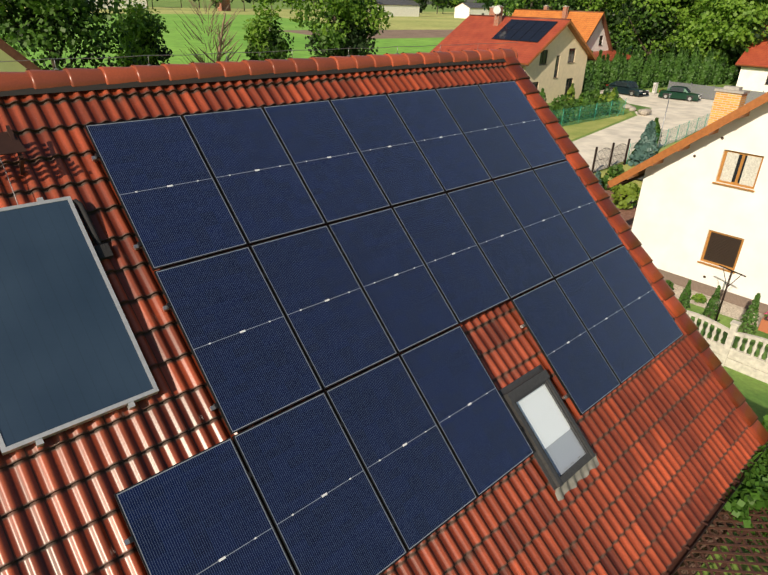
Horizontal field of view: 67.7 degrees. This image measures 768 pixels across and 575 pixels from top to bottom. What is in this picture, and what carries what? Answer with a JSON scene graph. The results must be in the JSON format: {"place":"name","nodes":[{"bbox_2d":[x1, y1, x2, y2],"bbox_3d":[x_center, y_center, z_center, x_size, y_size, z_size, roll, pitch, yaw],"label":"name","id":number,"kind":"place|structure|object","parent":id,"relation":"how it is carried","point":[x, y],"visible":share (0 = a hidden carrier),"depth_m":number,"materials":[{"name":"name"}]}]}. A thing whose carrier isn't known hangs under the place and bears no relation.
{"place":"outdoors","nodes":[
{"label":"outdoors","id":0,"kind":"place"},
{"bbox_2d":[88,0,146,8],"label":"farm house","id":1,"kind":"structure","parent":0,"point":[138,1],"depth_m":392.68,"materials":[{"name":"white paint"}]},
{"bbox_2d":[218,0,230,10],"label":"house","id":2,"kind":"structure","parent":0,"point":[224,3],"depth_m":420.69,"materials":[{"name":"red brick"}]},
{"bbox_2d":[6,7,512,16],"bbox_3d":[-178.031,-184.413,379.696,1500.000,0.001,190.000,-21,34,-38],"label":"field","id":3,"kind":"structure","parent":0,"point":[169,10],"depth_m":417.08,"materials":[{"name":"green plant"}]},
{"bbox_2d":[1,13,649,69],"bbox_3d":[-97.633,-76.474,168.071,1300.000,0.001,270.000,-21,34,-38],"label":"field","id":4,"kind":"structure","parent":0,"point":[176,43],"depth_m":137.02,"materials":[{"name":"green plant"}]},
{"bbox_2d":[488,0,558,15],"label":"forest","id":5,"kind":"object","parent":4,"relation":"on","point":[519,4],"visible":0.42,"depth_m":106.39,"materials":[{"name":"green plant"}]},
{"bbox_2d":[265,15,465,29],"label":"yellow field","id":6,"kind":"structure","parent":0,"point":[423,23],"depth_m":296.87,"materials":[{"name":"plant"}]},
{"bbox_2d":[366,0,419,16],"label":"farm house","id":7,"kind":"structure","parent":6,"relation":"on","point":[407,8],"depth_m":410.67,"materials":[{"name":"white paint"}]},
{"bbox_2d":[279,29,453,38],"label":"plowed field","id":8,"kind":"structure","parent":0,"point":[386,34],"depth_m":183.97,"materials":[{"name":"brown soil"}]},
{"bbox_2d":[281,0,476,4],"label":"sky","id":9,"kind":"structure","parent":0,"point":[467,1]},
{"bbox_2d":[6,0,767,574],"bbox_3d":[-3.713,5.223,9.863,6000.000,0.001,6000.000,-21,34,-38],"label":"ground","id":10,"kind":"structure","parent":0,"point":[240,4],"depth_m":81.03,"materials":[{"name":"green plant"}]},
{"bbox_2d":[0,39,41,71],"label":"roof","id":11,"kind":"structure","parent":10,"relation":"on","point":[8,52],"depth_m":17.48,"materials":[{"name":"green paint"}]},
{"bbox_2d":[0,0,147,69],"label":"tree","id":12,"kind":"object","parent":10,"relation":"on","point":[33,24],"visible":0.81,"depth_m":35.05,"materials":[{"name":"green plant"}]},
{"bbox_2d":[110,0,173,66],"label":"tree","id":13,"kind":"object","parent":10,"relation":"on","point":[147,41],"visible":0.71,"depth_m":43.63,"materials":[{"name":"green plant"}]},
{"bbox_2d":[176,0,241,63],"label":"bare tree","id":14,"kind":"object","parent":10,"relation":"on","point":[219,46],"visible":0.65,"depth_m":43.88,"materials":[{"name":"brown plant"}]},
{"bbox_2d":[242,0,293,60],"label":"birch tree","id":15,"kind":"object","parent":10,"relation":"on","point":[264,38],"visible":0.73,"depth_m":46.20,"materials":[{"name":"green plant"}]},
{"bbox_2d":[276,0,392,56],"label":"bright tree","id":16,"kind":"object","parent":10,"relation":"on","point":[348,21],"visible":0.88,"depth_m":44.75,"materials":[{"name":"green plant"}]},
{"bbox_2d":[147,0,582,15],"bbox_3d":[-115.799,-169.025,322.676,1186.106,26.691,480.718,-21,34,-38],"label":"distant trees","id":17,"kind":"object","parent":10,"relation":"on","point":[438,4],"visible":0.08,"depth_m":480.72,"materials":[{"name":"green plant"}]},
{"bbox_2d":[429,5,596,102],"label":"beige house","id":18,"kind":"structure","parent":10,"relation":"on","point":[556,57],"depth_m":60.48,"materials":[{"name":"tile"}]},
{"bbox_2d":[493,6,500,14],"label":"satellite dish","id":19,"kind":"object","parent":18,"relation":"on","point":[496,10],"visible":1,"depth_m":61.06,"materials":[{"name":"white"}]},
{"bbox_2d":[543,0,601,10],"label":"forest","id":20,"kind":"object","parent":10,"relation":"on","point":[553,8],"visible":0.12,"depth_m":108.66,"materials":[{"name":"green plant"}]},
{"bbox_2d":[550,94,618,123],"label":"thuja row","id":21,"kind":"object","parent":10,"relation":"on","point":[592,103],"visible":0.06,"depth_m":52.15,"materials":[{"name":"green plant"}]},
{"bbox_2d":[547,0,628,25],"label":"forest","id":22,"kind":"object","parent":10,"relation":"on","point":[600,3],"visible":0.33,"depth_m":97.10,"materials":[{"name":"green plant"}]},
{"bbox_2d":[552,98,626,125],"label":"fence","id":23,"kind":"object","parent":10,"relation":"on","point":[610,109],"visible":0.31,"depth_m":51.31,"materials":[{"name":"teal metal"}]},
{"bbox_2d":[584,0,636,50],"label":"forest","id":24,"kind":"object","parent":10,"relation":"on","point":[612,31],"visible":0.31,"depth_m":99.18,"materials":[{"name":"green plant"}]},
{"bbox_2d":[626,120,657,165],"bbox_3d":[17.039,-9.258,37.009,2.109,3.047,2.195,-21,34,-38],"label":"blue spruce","id":25,"kind":"object","parent":10,"relation":"on","point":[646,146],"visible":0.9,"depth_m":36.67,"materials":[{"name":"green plant"}]},
{"bbox_2d":[605,0,702,59],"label":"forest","id":26,"kind":"object","parent":10,"relation":"on","point":[657,11],"visible":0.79,"depth_m":86.93,"materials":[{"name":"green plant"}]},
{"bbox_2d":[582,45,739,90],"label":"thuja hedge","id":27,"kind":"object","parent":10,"relation":"on","point":[681,67],"visible":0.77,"depth_m":74.48,"materials":[{"name":"green plant"}]},
{"bbox_2d":[616,0,711,61],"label":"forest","id":28,"kind":"object","parent":10,"relation":"on","point":[663,24],"visible":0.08,"depth_m":91.68,"materials":[{"name":"green plant"}]},
{"bbox_2d":[660,2,729,64],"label":"tree","id":29,"kind":"object","parent":10,"relation":"on","point":[694,29],"visible":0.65,"depth_m":78.94,"materials":[{"name":"green plant"}]},
{"bbox_2d":[667,80,766,103],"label":"grey panel fence","id":30,"kind":"object","parent":10,"relation":"on","point":[709,93],"visible":0.44,"depth_m":66.42,"materials":[{"name":"grey concrete"}]},
{"bbox_2d":[674,411,767,574],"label":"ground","id":31,"kind":"structure","parent":10,"relation":"on","point":[746,506],"depth_m":8.36,"materials":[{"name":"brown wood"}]},
{"bbox_2d":[679,0,767,77],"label":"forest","id":32,"kind":"object","parent":10,"relation":"on","point":[742,19],"visible":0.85,"depth_m":75.35,"materials":[{"name":"green plant"}]},
{"bbox_2d":[702,0,757,62],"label":"tree","id":33,"kind":"object","parent":10,"relation":"on","point":[718,46],"visible":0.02,"depth_m":79.35,"materials":[{"name":"green plant"}]},
{"bbox_2d":[454,2,508,17],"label":"farm house","id":34,"kind":"structure","parent":0,"point":[464,10],"depth_m":411.49,"materials":[{"name":"white paint"}]},
{"bbox_2d":[491,19,557,42],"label":"solar panels","id":35,"kind":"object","parent":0,"point":[525,30],"visible":1,"depth_m":58.98,"materials":[{"name":"glass"}]},
{"bbox_2d":[512,5,612,63],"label":"orange house","id":36,"kind":"structure","parent":0,"point":[592,27],"depth_m":83.29,"materials":[{"name":"orange tile"}]},
{"bbox_2d":[593,50,630,61],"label":"house","id":37,"kind":"structure","parent":36,"relation":"attached to","point":[610,53],"depth_m":83.46,"materials":[{"name":"red tile"}]},
{"bbox_2d":[563,112,632,139],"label":"dry lawn","id":38,"kind":"structure","parent":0,"point":[574,131],"depth_m":49.52,"materials":[{"name":"plant"}]},
{"bbox_2d":[547,95,650,125],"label":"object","id":39,"kind":"object","parent":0,"point":[638,107],"visible":0.17,"depth_m":56.58,"materials":[{"name":"green plant"}]},
{"bbox_2d":[539,83,615,110],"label":"shrubs","id":40,"kind":"object","parent":39,"relation":"on","point":[587,97],"visible":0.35,"depth_m":57.80,"materials":[{"name":"green plant"}]},
{"bbox_2d":[581,72,619,97],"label":"medium thujas","id":41,"kind":"object","parent":39,"relation":"on","point":[589,84],"visible":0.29,"depth_m":64.61,"materials":[{"name":"green plant"}]},
{"bbox_2d":[623,104,632,108],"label":"boulder","id":42,"kind":"object","parent":39,"relation":"on","point":[627,106],"visible":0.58,"depth_m":58.35,"materials":[{"name":"beige stone"}]},
{"bbox_2d":[629,106,636,110],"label":"boulder","id":43,"kind":"object","parent":39,"relation":"on","point":[633,108],"visible":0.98,"depth_m":57.33,"materials":[{"name":"beige stone"}]},
{"bbox_2d":[605,190,637,229],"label":"ground","id":44,"kind":"structure","parent":0,"point":[627,215],"depth_m":28.80,"materials":[{"name":"brown soil"}]},
{"bbox_2d":[595,164,640,209],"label":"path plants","id":45,"kind":"object","parent":44,"relation":"on","point":[628,192],"visible":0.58,"depth_m":29.01,"materials":[{"name":"green plant"}]},
{"bbox_2d":[594,138,684,189],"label":"lawn","id":46,"kind":"structure","parent":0,"point":[626,167],"depth_m":36.77,"materials":[{"name":"green plant"}]},
{"bbox_2d":[591,139,630,172],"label":"iron gate","id":47,"kind":"structure","parent":46,"relation":"on","point":[610,156],"depth_m":35.98,"materials":[{"name":"brown"}]},
{"bbox_2d":[655,117,661,144],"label":"thuja","id":48,"kind":"object","parent":46,"relation":"on","point":[658,129],"visible":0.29,"depth_m":40.86,"materials":[{"name":"green plant"}]},
{"bbox_2d":[658,93,671,146],"bbox_3d":[19.640,-11.521,40.298,0.160,4.039,0.934,14,29,22],"label":"garden lamp","id":49,"kind":"object","parent":46,"relation":"on","point":[664,119],"visible":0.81,"depth_m":39.82,"materials":[{"name":"grey metal"}]},
{"bbox_2d":[626,114,709,163],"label":"yard fence","id":50,"kind":"object","parent":46,"relation":"on","point":[679,126],"visible":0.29,"depth_m":44.32,"materials":[{"name":"teal"}]},
{"bbox_2d":[573,90,744,171],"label":"paved driveway","id":51,"kind":"structure","parent":0,"point":[680,112],"depth_m":50.46,"materials":[{"name":"beige stone"}]},
{"bbox_2d":[606,80,648,95],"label":"car","id":52,"kind":"object","parent":51,"relation":"on","point":[630,88],"visible":0.85,"depth_m":67.62,"materials":[{"name":"teal paint"}]},
{"bbox_2d":[637,108,651,115],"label":"boulder","id":53,"kind":"object","parent":51,"relation":"on","point":[645,111],"visible":0.98,"depth_m":55.18,"materials":[{"name":"beige stone"}]},
{"bbox_2d":[651,83,657,93],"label":"stone pillar","id":54,"kind":"structure","parent":51,"relation":"on","point":[655,87],"depth_m":69.21,"materials":[{"name":"white stone"}]},
{"bbox_2d":[658,86,701,101],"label":"car","id":55,"kind":"object","parent":51,"relation":"on","point":[682,92],"visible":1,"depth_m":65.06,"materials":[{"name":"green paint"}]},
{"bbox_2d":[607,85,767,313],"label":"white house","id":56,"kind":"structure","parent":0,"point":[696,219],"depth_m":19.87,"materials":[{"name":"paint"}]},
{"bbox_2d":[627,112,761,277],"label":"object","id":57,"kind":"object","parent":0,"point":[750,171],"visible":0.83,"depth_m":18.86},
{"bbox_2d":[678,299,767,562],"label":"lawn","id":58,"kind":"structure","parent":0,"point":[753,391],"depth_m":16.08,"materials":[{"name":"green plant"}]},
{"bbox_2d":[666,279,760,334],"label":"conifer shrubs","id":59,"kind":"object","parent":58,"relation":"on","point":[712,303],"visible":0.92,"depth_m":18.62,"materials":[{"name":"green plant"}]},
{"bbox_2d":[673,284,764,326],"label":"pebbles","id":60,"kind":"object","parent":58,"relation":"on","point":[736,312],"depth_m":19.84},
{"bbox_2d":[758,311,767,333],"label":"planter","id":61,"kind":"object","parent":60,"relation":"on","point":[763,326],"depth_m":18.33,"materials":[{"name":"orange ceramic"}]},
{"bbox_2d":[686,310,767,383],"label":"baluster fence","id":62,"kind":"object","parent":58,"relation":"on","point":[738,360],"visible":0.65,"depth_m":16.18,"materials":[{"name":"concrete"}]},
{"bbox_2d":[715,265,745,321],"bbox_3d":[10.836,0.344,18.305,0.058,1.969,0.901,-11,29,-24],"label":"bare tree","id":63,"kind":"object","parent":58,"relation":"on","point":[723,297],"visible":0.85,"depth_m":18.12,"materials":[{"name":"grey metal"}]},
{"bbox_2d":[735,24,767,91],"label":"house","id":64,"kind":"structure","parent":0,"point":[752,62],"depth_m":74.18,"materials":[{"name":"white paint"}]},
{"bbox_3d":[-3.031,1.359,8.518,13.550,8.150,10.917,-21,34,-38],"label":"house body","id":65,"kind":"object","parent":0,"visible":0},
{"bbox_2d":[0,62,760,574],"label":"roof tiles","id":66,"kind":"object","parent":65,"relation":"on","point":[672,440],"visible":0.31,"depth_m":6.31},
{"bbox_2d":[0,125,26,174],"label":"roof step","id":67,"kind":"object","parent":66,"relation":"on","point":[10,143],"visible":0.94,"depth_m":5.31,"materials":[{"name":"brown metal"}]},
{"bbox_2d":[0,196,158,455],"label":"solar collector","id":68,"kind":"object","parent":66,"relation":"on","point":[71,355],"visible":0.96,"depth_m":4.98,"materials":[{"name":"glass"}]},
{"bbox_2d":[0,58,505,95],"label":"ridge roll","id":69,"kind":"object","parent":66,"relation":"on","point":[29,91],"visible":0.33,"depth_m":7.12,"materials":[{"name":"black"}]},
{"bbox_2d":[0,48,517,90],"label":"ridge caps","id":70,"kind":"object","parent":69,"relation":"on","point":[43,79],"visible":1,"depth_m":7.19,"materials":[{"name":"tile"}]},
{"bbox_2d":[0,42,517,204],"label":"lightning wire","id":71,"kind":"object","parent":66,"relation":"on","point":[348,55],"visible":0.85,"depth_m":7.08,"materials":[{"name":"grey metal"}]},
{"bbox_2d":[91,96,674,545],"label":"panel clamps","id":72,"kind":"object","parent":66,"relation":"attached to","point":[165,308],"visible":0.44,"depth_m":5.87,"materials":[{"name":"silver metal"}]},
{"bbox_2d":[84,115,247,270],"bbox_3d":[-2.294,-1.066,6.081,1.038,1.200,1.328,-21,34,-38],"label":"solar panel","id":73,"kind":"object","parent":72,"relation":"attached to","point":[176,209],"visible":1,"depth_m":6.04,"materials":[{"name":"blue glass"}]},
{"bbox_2d":[114,437,295,574],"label":"solar panel","id":74,"kind":"object","parent":72,"relation":"attached to","point":[203,512],"visible":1,"depth_m":4.84,"materials":[{"name":"blue glass"}]},
{"bbox_2d":[154,246,322,434],"bbox_3d":[-1.440,0.454,5.747,1.038,1.200,1.328,-21,34,-38],"label":"solar panel","id":75,"kind":"object","parent":72,"relation":"attached to","point":[251,360],"visible":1,"depth_m":5.70,"materials":[{"name":"blue glass"}]},
{"bbox_2d":[182,107,325,244],"bbox_3d":[-1.511,-1.365,6.727,1.038,1.200,1.328,-21,34,-38],"label":"solar panel","id":76,"kind":"object","parent":72,"relation":"attached to","point":[257,179],"visible":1,"depth_m":6.68,"materials":[{"name":"blue glass"}]},
{"bbox_2d":[232,392,406,574],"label":"solar panel","id":77,"kind":"object","parent":72,"relation":"attached to","point":[325,509],"visible":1,"depth_m":5.40,"materials":[{"name":"blue glass"}]},
{"bbox_2d":[249,225,397,389],"bbox_3d":[-0.657,0.155,6.393,1.038,1.200,1.328,-21,34,-38],"label":"solar panel","id":78,"kind":"object","parent":72,"relation":"attached to","point":[335,324],"visible":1,"depth_m":6.35,"materials":[{"name":"blue glass"}]},
{"bbox_2d":[262,100,389,223],"bbox_3d":[-0.727,-1.663,7.372,1.038,1.200,1.328,-21,34,-38],"label":"solar panel","id":79,"kind":"object","parent":72,"relation":"attached to","point":[330,166],"visible":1,"depth_m":7.33,"materials":[{"name":"blue glass"}]},
{"bbox_2d":[329,94,444,206],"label":"solar panel","id":80,"kind":"object","parent":72,"relation":"attached to","point":[399,167],"visible":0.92,"depth_m":7.98,"materials":[{"name":"blue glass"}]},
{"bbox_2d":[327,208,458,353],"bbox_3d":[0.127,-0.144,7.038,1.038,1.200,1.328,-21,34,-38],"label":"solar panel","id":81,"kind":"object","parent":72,"relation":"attached to","point":[403,293],"visible":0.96,"depth_m":7.00,"materials":[{"name":"blue glass"}]},
{"bbox_2d":[325,355,477,551],"bbox_3d":[0.198,1.675,6.059,1.038,1.200,1.328,-21,34,-38],"label":"solar panel","id":82,"kind":"object","parent":72,"relation":"attached to","point":[423,488],"visible":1,"depth_m":6.01,"materials":[{"name":"blue glass"}]},
{"bbox_2d":[386,89,490,192],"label":"solar panel","id":83,"kind":"object","parent":72,"relation":"attached to","point":[443,144],"visible":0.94,"depth_m":8.62,"materials":[{"name":"blue glass"}]},
{"bbox_2d":[392,193,509,323],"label":"solar panel","id":84,"kind":"object","parent":72,"relation":"attached to","point":[459,268],"visible":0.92,"depth_m":7.64,"materials":[{"name":"blue glass"}]},
{"bbox_2d":[399,325,533,496],"bbox_3d":[0.981,1.376,6.704,1.038,1.200,1.328,-21,34,-38],"label":"solar panel","id":85,"kind":"object","parent":72,"relation":"attached to","point":[481,431],"visible":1,"depth_m":6.66,"materials":[{"name":"blue glass"}]},
{"bbox_2d":[435,85,531,179],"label":"solar panel","id":86,"kind":"object","parent":72,"relation":"attached to","point":[492,143],"visible":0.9,"depth_m":9.27,"materials":[{"name":"blue glass"}]},
{"bbox_2d":[446,180,553,298],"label":"solar panel","id":87,"kind":"object","parent":72,"relation":"attached to","point":[505,245],"visible":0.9,"depth_m":8.29,"materials":[{"name":"blue glass"}]},
{"bbox_2d":[478,81,565,168],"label":"solar panel","id":88,"kind":"object","parent":72,"relation":"attached to","point":[527,130],"visible":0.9,"depth_m":9.92,"materials":[{"name":"blue glass"}]},
{"bbox_2d":[493,169,590,277],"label":"solar panel","id":89,"kind":"object","parent":72,"relation":"attached to","point":[554,240],"visible":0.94,"depth_m":8.94,"materials":[{"name":"blue glass"}]},
{"bbox_2d":[511,279,620,415],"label":"solar panel","id":90,"kind":"object","parent":72,"relation":"attached to","point":[574,358],"visible":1,"depth_m":7.95,"materials":[{"name":"blue glass"}]},
{"bbox_2d":[533,160,622,259],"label":"solar panel","id":91,"kind":"object","parent":72,"relation":"attached to","point":[594,232],"visible":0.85,"depth_m":9.58,"materials":[{"name":"blue glass"}]},
{"bbox_2d":[555,261,653,383],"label":"solar panel","id":92,"kind":"object","parent":72,"relation":"attached to","point":[621,345],"visible":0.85,"depth_m":8.60,"materials":[{"name":"blue glass"}]},
{"bbox_2d":[592,245,683,357],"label":"solar panel","id":93,"kind":"object","parent":72,"relation":"attached to","point":[642,305],"visible":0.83,"depth_m":9.25,"materials":[{"name":"blue glass"}]},
{"bbox_2d":[499,364,598,500],"bbox_3d":[2.088,1.788,7.223,0.930,1.012,1.090,-21,34,-38],"label":"skylight","id":94,"kind":"object","parent":66,"relation":"on","point":[546,422],"visible":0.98,"depth_m":7.20,"materials":[{"name":"grey glass"}]},
{"bbox_2d":[504,56,767,446],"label":"verge tiles","id":95,"kind":"object","parent":66,"relation":"on","point":[736,397],"visible":0.98,"depth_m":9.96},
{"bbox_2d":[662,444,767,574],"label":"gutter","id":96,"kind":"object","parent":66,"relation":"attached to","point":[677,562],"visible":0.5,"depth_m":7.95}
]}

